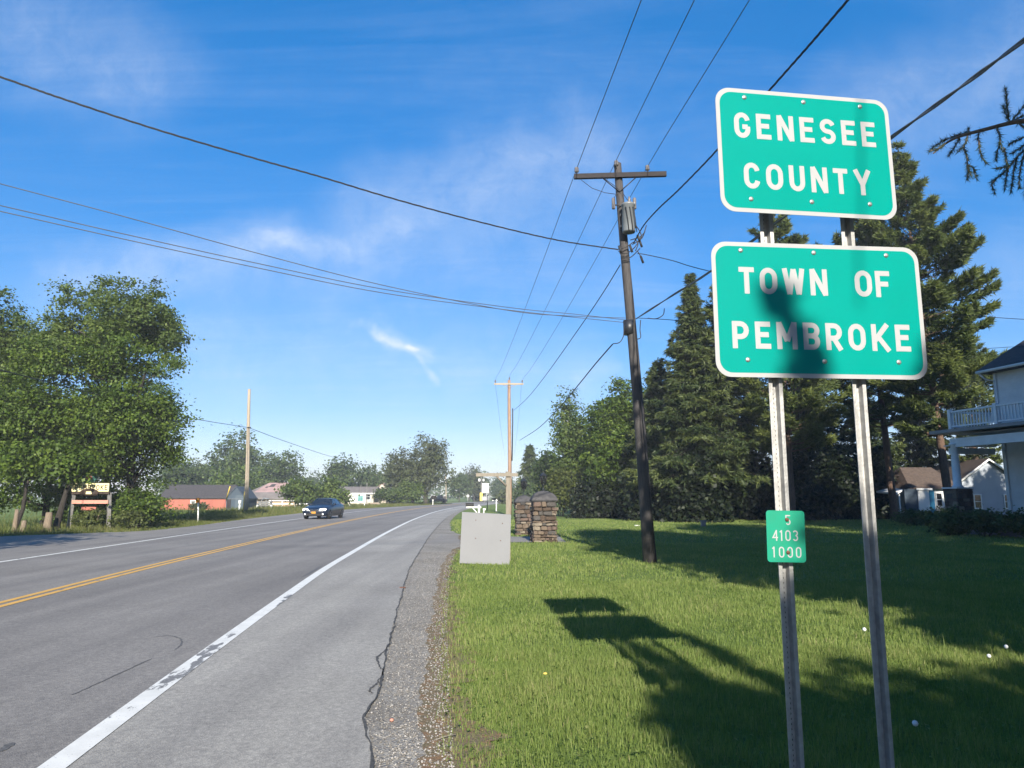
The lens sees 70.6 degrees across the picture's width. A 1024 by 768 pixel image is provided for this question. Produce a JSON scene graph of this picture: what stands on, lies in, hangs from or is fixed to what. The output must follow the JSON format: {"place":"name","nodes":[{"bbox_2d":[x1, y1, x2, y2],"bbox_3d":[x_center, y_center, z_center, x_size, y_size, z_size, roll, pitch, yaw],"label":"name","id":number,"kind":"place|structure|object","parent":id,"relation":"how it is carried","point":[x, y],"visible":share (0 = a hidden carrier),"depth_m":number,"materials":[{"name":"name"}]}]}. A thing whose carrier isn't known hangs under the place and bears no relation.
{"place":"outdoors","nodes":[
{"label":"outdoors","id":0,"kind":"place"},
{"bbox_2d":[41,512,52,530],"bbox_3d":[-21.401,6.371,33.327,0.475,0.909,0.452,0,-9,0],"label":"cut trunk","id":1,"kind":"object","parent":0,"point":[48,519],"visible":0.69,"depth_m":33.24,"materials":[{"name":"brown wood"}]},
{"bbox_2d":[66,506,106,527],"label":"weed shrub","id":2,"kind":"object","parent":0,"point":[87,517],"visible":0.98,"depth_m":34.59,"materials":[{"name":"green plant"}]},
{"bbox_2d":[0,508,363,548],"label":"shoulder","id":3,"kind":"object","parent":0,"point":[13,541],"visible":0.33,"depth_m":28.11},
{"bbox_2d":[0,501,498,767],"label":"road","id":4,"kind":"structure","parent":0,"point":[58,650],"depth_m":10.77,"materials":[{"name":"asphalt"}]},
{"bbox_2d":[0,504,455,602],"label":"line","id":5,"kind":"object","parent":4,"relation":"on","point":[143,567],"visible":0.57,"depth_m":15.29,"materials":[{"name":"yellow paint"}]},
{"bbox_2d":[0,504,456,606],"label":"line","id":6,"kind":"object","parent":4,"relation":"on","point":[22,600],"visible":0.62,"depth_m":14.89,"materials":[{"name":"yellow paint"}]},
{"bbox_2d":[0,502,468,561],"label":"edge line","id":7,"kind":"object","parent":4,"relation":"on","point":[140,541],"visible":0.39,"depth_m":24.30,"materials":[{"name":"white paint"}]},
{"bbox_2d":[37,503,488,767],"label":"edge line","id":8,"kind":"object","parent":4,"relation":"on","point":[68,755],"visible":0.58,"depth_m":6.00,"materials":[{"name":"white paint"}]},
{"bbox_2d":[303,498,343,518],"bbox_3d":[-13.504,8.911,51.913,2.070,1.437,4.631,0,-9,3],"label":"sedan car","id":9,"kind":"object","parent":4,"relation":"on","point":[328,508],"visible":1,"depth_m":50.87,"materials":[{"name":"blue paint"}]},
{"bbox_2d":[417,536,510,767],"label":"bare soil","id":10,"kind":"structure","parent":0,"point":[426,745],"depth_m":5.52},
{"bbox_2d":[426,535,565,543],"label":"driveway","id":11,"kind":"structure","parent":0,"point":[446,539],"depth_m":26.75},
{"bbox_2d":[0,497,1023,767],"bbox_3d":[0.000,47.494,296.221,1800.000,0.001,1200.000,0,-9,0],"label":"ground","id":12,"kind":"structure","parent":0,"point":[482,571],"depth_m":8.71,"materials":[{"name":"green plant"}]},
{"bbox_2d":[0,285,49,391],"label":"poplar tree","id":13,"kind":"object","parent":12,"relation":"on","point":[10,333],"visible":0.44,"depth_m":43.78,"materials":[{"name":"green plant"}]},
{"bbox_2d":[0,430,74,528],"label":"young maple","id":14,"kind":"object","parent":12,"relation":"on","point":[12,467],"visible":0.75,"depth_m":34.58,"materials":[{"name":"green plant"}]},
{"bbox_2d":[0,334,103,525],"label":"maple tree","id":15,"kind":"object","parent":12,"relation":"on","point":[21,409],"visible":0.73,"depth_m":37.92,"materials":[{"name":"green plant"}]},
{"bbox_2d":[24,434,108,530],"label":"young maple","id":16,"kind":"object","parent":12,"relation":"on","point":[69,465],"visible":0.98,"depth_m":34.49,"materials":[{"name":"green plant"}]},
{"bbox_2d":[66,474,111,528],"bbox_3d":[-20.438,5.761,35.004,2.164,2.743,0.345,0,-9,0],"label":"welcome sign","id":17,"kind":"object","parent":12,"relation":"on","point":[91,490],"visible":0.91,"depth_m":34.99,"materials":[{"name":"brown wood"}]},
{"bbox_2d":[6,271,205,521],"bbox_3d":[-23.752,0.651,42.516,9.954,15.075,8.068,0,-9,0],"label":"poplar tree","id":18,"kind":"object","parent":12,"relation":"on","point":[155,326],"visible":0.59,"depth_m":42.27,"materials":[{"name":"green plant"}]},
{"bbox_2d":[33,329,203,525],"bbox_3d":[-21.169,2.471,39.181,8.634,11.638,7.791,0,-9,0],"label":"maple tree","id":19,"kind":"object","parent":12,"relation":"on","point":[119,423],"visible":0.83,"depth_m":38.63,"materials":[{"name":"green plant"}]},
{"bbox_2d":[106,506,153,528],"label":"weed shrub","id":20,"kind":"object","parent":12,"relation":"on","point":[129,519],"visible":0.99,"depth_m":34.30,"materials":[{"name":"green plant"}]},
{"bbox_2d":[99,484,168,526],"bbox_3d":[-18.642,6.084,35.962,3.198,2.267,2.693,0,-9,0],"label":"maple shrub","id":21,"kind":"object","parent":12,"relation":"on","point":[147,501],"visible":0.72,"depth_m":35.52,"materials":[{"name":"green plant"}]},
{"bbox_2d":[142,459,214,492],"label":"broadleaf tree","id":22,"kind":"object","parent":12,"relation":"on","point":[188,474],"visible":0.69,"depth_m":136.53,"materials":[{"name":"green plant"}]},
{"bbox_2d":[161,485,237,509],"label":"red barn","id":23,"kind":"structure","parent":12,"relation":"on","point":[215,496],"depth_m":85.43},
{"bbox_2d":[0,501,451,536],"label":"verge grass","id":24,"kind":"structure","parent":12,"relation":"on","point":[213,515],"depth_m":48.27,"materials":[{"name":"plant"}]},
{"bbox_2d":[198,425,265,484],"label":"broadleaf tree","id":25,"kind":"object","parent":12,"relation":"on","point":[236,455],"visible":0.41,"depth_m":147.25,"materials":[{"name":"green plant"}]},
{"bbox_2d":[198,460,271,489],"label":"broadleaf tree","id":26,"kind":"object","parent":12,"relation":"on","point":[232,477],"visible":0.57,"depth_m":118.05,"materials":[{"name":"green plant"}]},
{"bbox_2d":[225,486,257,509],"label":"blue shed","id":27,"kind":"structure","parent":12,"relation":"on","point":[236,494],"depth_m":84.42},
{"bbox_2d":[243,389,250,510],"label":"utility pole","id":28,"kind":"object","parent":12,"relation":"on","point":[246,496],"visible":0.92,"depth_m":66.03,"materials":[{"name":"brown wood"}]},
{"bbox_2d":[0,369,247,427],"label":"power line","id":29,"kind":"object","parent":28,"relation":"attached to","point":[81,390],"visible":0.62,"depth_m":32.81,"materials":[{"name":"black metal"}]},
{"bbox_2d":[0,471,519,499],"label":"woods","id":30,"kind":"object","parent":12,"relation":"on","point":[436,493],"visible":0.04,"depth_m":337.25,"materials":[{"name":"green plant"}]},
{"bbox_2d":[249,445,311,485],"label":"broadleaf tree","id":31,"kind":"object","parent":12,"relation":"on","point":[277,466],"visible":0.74,"depth_m":141.94,"materials":[{"name":"green plant"}]},
{"bbox_2d":[252,483,311,506],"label":"tan barn","id":32,"kind":"structure","parent":12,"relation":"on","point":[264,491],"depth_m":111.03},
{"bbox_2d":[66,503,498,767],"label":"paved shoulder","id":33,"kind":"object","parent":12,"relation":"on","point":[290,681],"visible":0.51,"depth_m":6.05},
{"bbox_2d":[362,518,445,767],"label":"pavement crack","id":34,"kind":"object","parent":33,"relation":"on","point":[372,762],"visible":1,"depth_m":5.84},
{"bbox_2d":[273,476,324,506],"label":"round bush","id":35,"kind":"object","parent":12,"relation":"on","point":[298,491],"visible":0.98,"depth_m":90.10,"materials":[{"name":"green plant"}]},
{"bbox_2d":[301,470,323,494],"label":"broadleaf tree","id":36,"kind":"object","parent":12,"relation":"on","point":[316,479],"visible":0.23,"depth_m":237.59,"materials":[{"name":"green plant"}]},
{"bbox_2d":[312,471,359,505],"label":"round bush","id":37,"kind":"object","parent":12,"relation":"on","point":[330,489],"visible":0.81,"depth_m":93.06,"materials":[{"name":"green plant"}]},
{"bbox_2d":[316,452,361,487],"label":"broadleaf tree","id":38,"kind":"object","parent":12,"relation":"on","point":[343,468],"visible":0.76,"depth_m":162.13,"materials":[{"name":"green plant"}]},
{"bbox_2d":[349,493,364,504],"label":"white sign","id":39,"kind":"object","parent":12,"relation":"on","point":[360,498],"visible":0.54,"depth_m":105.66,"materials":[{"name":"paint"}]},
{"bbox_2d":[340,487,379,503],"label":"white building","id":40,"kind":"structure","parent":12,"relation":"on","point":[368,491],"depth_m":127.89,"materials":[{"name":"paint"}]},
{"bbox_2d":[353,463,384,486],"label":"broadleaf tree","id":41,"kind":"object","parent":12,"relation":"on","point":[365,476],"visible":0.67,"depth_m":172.17,"materials":[{"name":"green plant"}]},
{"bbox_2d":[369,464,393,486],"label":"broadleaf tree","id":42,"kind":"object","parent":12,"relation":"on","point":[379,480],"visible":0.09,"depth_m":157.82,"materials":[{"name":"green plant"}]},
{"bbox_2d":[371,487,405,503],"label":"round bush","id":43,"kind":"object","parent":12,"relation":"on","point":[382,494],"visible":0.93,"depth_m":125.35,"materials":[{"name":"green plant"}]},
{"bbox_2d":[375,443,421,503],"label":"ash tree","id":44,"kind":"object","parent":12,"relation":"on","point":[400,471],"visible":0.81,"depth_m":130.16,"materials":[{"name":"green plant"}]},
{"bbox_2d":[389,479,430,502],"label":"round bush","id":45,"kind":"object","parent":12,"relation":"on","point":[412,491],"visible":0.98,"depth_m":125.70,"materials":[{"name":"green plant"}]},
{"bbox_2d":[365,504,491,767],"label":"gravel shoulder","id":46,"kind":"object","parent":12,"relation":"on","point":[443,528],"visible":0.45,"depth_m":6.91},
{"bbox_2d":[367,551,455,767],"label":"gravel","id":47,"kind":"structure","parent":46,"relation":"on","point":[409,735],"depth_m":6.02,"materials":[{"name":"gravel"}]},
{"bbox_2d":[401,431,455,502],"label":"ash tree","id":48,"kind":"object","parent":12,"relation":"on","point":[430,463],"visible":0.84,"depth_m":132.84,"materials":[{"name":"green plant"}]},
{"bbox_2d":[446,471,474,501],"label":"broadleaf tree","id":49,"kind":"object","parent":12,"relation":"on","point":[462,484],"visible":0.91,"depth_m":196.75,"materials":[{"name":"green plant"}]},
{"bbox_2d":[465,465,492,501],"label":"broadleaf tree","id":50,"kind":"object","parent":12,"relation":"on","point":[477,488],"visible":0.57,"depth_m":207.16,"materials":[{"name":"green plant"}]},
{"bbox_2d":[460,512,510,564],"bbox_3d":[-0.631,3.695,17.349,1.216,1.232,0.360,0,-9,0],"label":"plain board","id":51,"kind":"object","parent":12,"relation":"on","point":[485,538],"visible":0.99,"depth_m":17.34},
{"bbox_2d":[476,472,517,513],"bbox_3d":[-0.384,3.426,18.245,1.061,2.413,0.162,0,-9,0],"label":"sign post","id":52,"kind":"object","parent":12,"relation":"on","point":[507,475],"visible":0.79,"depth_m":18.34,"materials":[{"name":"brown wood"}]},
{"bbox_2d":[490,477,505,497],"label":"broadleaf tree","id":53,"kind":"object","parent":12,"relation":"on","point":[497,485],"visible":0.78,"depth_m":256.00,"materials":[{"name":"green plant"}]},
{"bbox_2d":[493,489,516,503],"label":"broadleaf tree","id":54,"kind":"object","parent":12,"relation":"on","point":[500,496],"visible":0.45,"depth_m":146.75,"materials":[{"name":"green plant"}]},
{"bbox_2d":[494,378,523,515],"bbox_3d":[-0.268,5.139,59.857,2.464,11.568,0.394,0,-9,0],"label":"utility pole","id":55,"kind":"object","parent":12,"relation":"on","point":[510,454],"visible":0.94,"depth_m":59.93,"materials":[{"name":"wood"}]},
{"bbox_2d":[514,478,531,535],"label":"stone pillar","id":56,"kind":"structure","parent":12,"relation":"on","point":[522,515],"depth_m":29.64,"materials":[{"name":"stone"}]},
{"bbox_2d":[512,475,537,498],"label":"broadleaf tree","id":57,"kind":"object","parent":12,"relation":"on","point":[528,491],"visible":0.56,"depth_m":112.76,"materials":[{"name":"green plant"}]},
{"bbox_2d":[513,444,537,498],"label":"spruce tree","id":58,"kind":"object","parent":12,"relation":"on","point":[529,454],"visible":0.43,"depth_m":118.87,"materials":[{"name":"green plant"}]},
{"bbox_2d":[524,444,558,492],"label":"broadleaf tree","id":59,"kind":"object","parent":12,"relation":"on","point":[541,462],"visible":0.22,"depth_m":83.69,"materials":[{"name":"green plant"}]},
{"bbox_2d":[529,472,558,542],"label":"stone pillar","id":60,"kind":"structure","parent":12,"relation":"on","point":[543,513],"depth_m":25.20,"materials":[{"name":"stone"}]},
{"bbox_2d":[532,463,582,516],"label":"brush thicket","id":61,"kind":"object","parent":12,"relation":"on","point":[558,484],"visible":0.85,"depth_m":56.70,"materials":[{"name":"green plant"}]},
{"bbox_2d":[546,385,586,512],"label":"poplar tree","id":62,"kind":"object","parent":12,"relation":"on","point":[561,418],"visible":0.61,"depth_m":71.88,"materials":[{"name":"green plant"}]},
{"bbox_2d":[547,405,592,513],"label":"poplar tree","id":63,"kind":"object","parent":12,"relation":"on","point":[567,437],"visible":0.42,"depth_m":64.61,"materials":[{"name":"green plant"}]},
{"bbox_2d":[564,463,629,518],"bbox_3d":[7.213,8.645,53.696,6.843,5.594,4.695,0,-9,0],"label":"dark thicket","id":64,"kind":"object","parent":12,"relation":"on","point":[590,500],"visible":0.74,"depth_m":52.76,"materials":[{"name":"green plant"}]},
{"bbox_2d":[569,408,635,495],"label":"maple tree","id":65,"kind":"object","parent":12,"relation":"on","point":[608,455],"visible":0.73,"depth_m":55.56,"materials":[{"name":"green plant"}]},
{"bbox_2d":[574,374,648,466],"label":"maple tree","id":66,"kind":"object","parent":12,"relation":"on","point":[610,404],"visible":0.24,"depth_m":59.10,"materials":[{"name":"green plant"}]},
{"bbox_2d":[574,160,666,563],"bbox_3d":[2.810,-0.734,18.027,2.393,10.380,0.664,0,-9,0],"label":"utility pole","id":67,"kind":"object","parent":12,"relation":"on","point":[627,225],"visible":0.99,"depth_m":18.18,"materials":[{"name":"wood"}]},
{"bbox_2d":[0,76,618,249],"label":"power line","id":68,"kind":"object","parent":67,"relation":"attached to","point":[50,94],"visible":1,"depth_m":13.01,"materials":[{"name":"black metal"}]},
{"bbox_2d":[0,183,618,317],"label":"overhead wire","id":69,"kind":"object","parent":67,"relation":"attached to","point":[281,259],"visible":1,"depth_m":13.03,"materials":[{"name":"metal"}]},
{"bbox_2d":[0,211,623,322],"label":"overhead wire","id":70,"kind":"object","parent":67,"relation":"attached to","point":[271,270],"visible":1,"depth_m":12.92,"materials":[{"name":"metal"}]},
{"bbox_2d":[0,205,624,319],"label":"overhead wire","id":71,"kind":"object","parent":67,"relation":"attached to","point":[278,267],"visible":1,"depth_m":12.98,"materials":[{"name":"metal"}]},
{"bbox_2d":[495,0,641,447],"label":"power line","id":72,"kind":"object","parent":67,"relation":"attached to","point":[579,161],"visible":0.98,"depth_m":16.92,"materials":[{"name":"grey metal"}]},
{"bbox_2d":[518,265,619,406],"bbox_3d":[1.460,-0.393,39.348,0.028,1.324,42.171,1,-9,-3],"label":"power line","id":73,"kind":"object","parent":67,"relation":"attached to","point":[579,327],"visible":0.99,"depth_m":24.60,"materials":[{"name":"black metal"}]},
{"bbox_2d":[509,0,694,377],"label":"power line","id":74,"kind":"object","parent":67,"relation":"attached to","point":[627,136],"visible":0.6,"depth_m":16.07,"materials":[{"name":"grey metal"}]},
{"bbox_2d":[515,0,749,444],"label":"power line","id":75,"kind":"object","parent":67,"relation":"attached to","point":[654,154],"visible":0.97,"depth_m":16.34,"materials":[{"name":"grey metal"}]},
{"bbox_2d":[633,0,848,242],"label":"power line","id":76,"kind":"object","parent":67,"relation":"attached to","point":[804,50],"visible":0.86,"depth_m":9.98,"materials":[{"name":"black metal"}]},
{"bbox_2d":[636,37,1023,318],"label":"overhead cable","id":77,"kind":"object","parent":67,"relation":"attached to","point":[1019,43],"visible":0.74,"depth_m":7.17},
{"bbox_2d":[637,253,1023,319],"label":"power line","id":78,"kind":"object","parent":67,"relation":"attached to","point":[923,311],"visible":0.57,"depth_m":22.66,"materials":[{"name":"black metal"}]},
{"bbox_2d":[612,467,667,520],"bbox_3d":[9.396,7.556,48.579,5.795,5.832,5.232,0,-9,0],"label":"dark thicket","id":79,"kind":"object","parent":12,"relation":"on","point":[630,507],"visible":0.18,"depth_m":47.34,"materials":[{"name":"green plant"}]},
{"bbox_2d":[619,357,672,497],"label":"spruce tree","id":80,"kind":"object","parent":12,"relation":"on","point":[655,373],"visible":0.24,"depth_m":52.01,"materials":[{"name":"green plant"}]},
{"bbox_2d":[652,446,739,522],"bbox_3d":[11.298,7.016,44.940,5.504,6.244,5.015,0,-9,0],"label":"dark thicket","id":81,"kind":"object","parent":12,"relation":"on","point":[689,502],"visible":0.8,"depth_m":43.87,"materials":[{"name":"green plant"}]},
{"bbox_2d":[623,272,772,495],"bbox_3d":[11.793,0.662,47.497,9.095,16.530,8.486,0,-9,0],"label":"spruce tree","id":82,"kind":"object","parent":12,"relation":"on","point":[697,411],"visible":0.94,"depth_m":46.22,"materials":[{"name":"green plant"}]},
{"bbox_2d":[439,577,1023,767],"bbox_3d":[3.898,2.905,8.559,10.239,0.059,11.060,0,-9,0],"label":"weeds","id":83,"kind":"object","parent":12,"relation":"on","point":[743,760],"visible":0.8,"depth_m":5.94,"materials":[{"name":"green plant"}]},
{"bbox_2d":[713,462,769,519],"bbox_3d":[15.633,7.655,49.520,5.547,6.758,5.434,0,-9,0],"label":"dark thicket","id":84,"kind":"object","parent":12,"relation":"on","point":[739,507],"visible":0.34,"depth_m":48.23,"materials":[{"name":"green plant"}]},
{"bbox_2d":[691,286,793,473],"bbox_3d":[16.493,-0.142,54.792,9.130,20.351,9.727,0,-9,0],"label":"spruce tree","id":85,"kind":"object","parent":12,"relation":"on","point":[742,421],"visible":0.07,"depth_m":52.44,"materials":[{"name":"green plant"}]},
{"bbox_2d":[703,214,852,510],"bbox_3d":[16.693,-1.895,46.960,11.256,21.418,9.838,-5,-10,30],"label":"pine tree","id":86,"kind":"object","parent":12,"relation":"on","point":[815,423],"visible":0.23,"depth_m":45.14,"materials":[{"name":"green plant"}]},
{"bbox_2d":[739,448,831,520],"bbox_3d":[18.133,7.274,48.202,6.465,7.160,4.686,0,-9,0],"label":"dark thicket","id":87,"kind":"object","parent":12,"relation":"on","point":[807,504],"visible":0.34,"depth_m":47.53,"materials":[{"name":"green plant"}]},
{"bbox_2d":[767,382,853,487],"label":"spruce tree","id":88,"kind":"object","parent":12,"relation":"on","point":[832,429],"visible":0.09,"depth_m":55.57,"materials":[{"name":"green plant"}]},
{"bbox_2d":[711,88,926,767],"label":"road sign","id":89,"kind":"object","parent":12,"relation":"on","point":[847,309],"visible":1,"depth_m":4.04,"materials":[{"name":"metal"}]},
{"bbox_2d":[807,438,880,519],"bbox_3d":[22.242,7.561,50.237,5.671,7.685,5.299,0,-9,0],"label":"dark thicket","id":90,"kind":"object","parent":12,"relation":"on","point":[839,479],"visible":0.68,"depth_m":49.44,"materials":[{"name":"green plant"}]},
{"bbox_2d":[835,383,907,472],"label":"spruce tree","id":91,"kind":"object","parent":12,"relation":"on","point":[850,435],"visible":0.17,"depth_m":59.06,"materials":[{"name":"green plant"}]},
{"bbox_2d":[847,442,899,518],"bbox_3d":[25.924,7.690,52.441,6.249,7.341,4.750,0,-9,0],"label":"dark thicket","id":92,"kind":"object","parent":12,"relation":"on","point":[882,509],"visible":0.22,"depth_m":51.53,"materials":[{"name":"green plant"}]},
{"bbox_2d":[819,218,953,519],"bbox_3d":[25.423,-2.475,49.878,9.646,23.483,10.459,8,-12,-43],"label":"pine tree","id":93,"kind":"object","parent":12,"relation":"on","point":[878,412],"visible":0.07,"depth_m":48.64,"materials":[{"name":"green plant"}]},
{"bbox_2d":[890,506,931,525],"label":"hedge shrub","id":94,"kind":"object","parent":12,"relation":"on","point":[909,516],"visible":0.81,"depth_m":39.07,"materials":[{"name":"green plant"}]},
{"bbox_2d":[876,467,952,512],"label":"garage","id":95,"kind":"structure","parent":12,"relation":"on","point":[919,488],"depth_m":49.57,"materials":[{"name":"white"}]},
{"bbox_2d":[917,490,929,510],"bbox_3d":[27.951,8.202,49.042,0.742,2.000,0.060,0,-9,0],"label":"door","id":96,"kind":"structure","parent":95,"relation":"in","point":[923,495],"depth_m":49.07,"materials":[{"name":"white paint"}]},
{"bbox_2d":[890,385,950,468],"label":"spruce tree","id":97,"kind":"object","parent":12,"relation":"on","point":[922,454],"visible":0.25,"depth_m":61.98,"materials":[{"name":"green plant"}]},
{"bbox_2d":[858,140,1002,501],"bbox_3d":[25.874,-3.748,45.374,8.975,24.630,9.597,0,-9,0],"label":"pine tree","id":98,"kind":"object","parent":12,"relation":"on","point":[926,242],"visible":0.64,"depth_m":43.66,"materials":[{"name":"green plant"}]},
{"bbox_2d":[916,504,977,535],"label":"hedge shrub","id":99,"kind":"object","parent":12,"relation":"on","point":[945,521],"visible":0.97,"depth_m":29.34,"materials":[{"name":"green plant"}]},
{"bbox_2d":[904,328,1007,464],"bbox_3d":[37.182,2.774,58.261,9.094,15.650,9.498,0,-9,0],"label":"pine tree","id":100,"kind":"object","parent":12,"relation":"on","point":[976,380],"visible":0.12,"depth_m":56.45,"materials":[{"name":"green plant"}]},
{"bbox_2d":[934,458,1007,514],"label":"white garage","id":101,"kind":"structure","parent":12,"relation":"on","point":[985,478],"depth_m":53.50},
{"bbox_2d":[973,494,982,508],"bbox_3d":[34.349,8.667,53.317,0.600,1.070,0.063,0,-9,3],"label":"window","id":102,"kind":"structure","parent":101,"relation":"in","point":[977,497],"depth_m":53.32,"materials":[{"name":"white paint"}]},
{"bbox_2d":[926,85,1023,199],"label":"spruce tree","id":103,"kind":"object","parent":12,"relation":"on","point":[997,128],"visible":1,"depth_m":7.49,"materials":[{"name":"green plant"}]},
{"bbox_2d":[929,340,1023,537],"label":"white house","id":104,"kind":"structure","parent":12,"relation":"on","point":[1005,430],"depth_m":31.42,"materials":[{"name":"wood"}]},
{"bbox_2d":[955,503,1011,536],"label":"hedge shrub","id":105,"kind":"object","parent":12,"relation":"on","point":[980,519],"visible":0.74,"depth_m":28.64,"materials":[{"name":"green plant"}]},
{"bbox_2d":[986,505,1023,536],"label":"hedge shrub","id":106,"kind":"object","parent":12,"relation":"on","point":[1014,521],"visible":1,"depth_m":27.64,"materials":[{"name":"green plant"}]},
{"bbox_2d":[0,0,1023,496],"label":"sky","id":107,"kind":"structure","parent":0,"point":[486,111],"materials":[{"name":"blue"}]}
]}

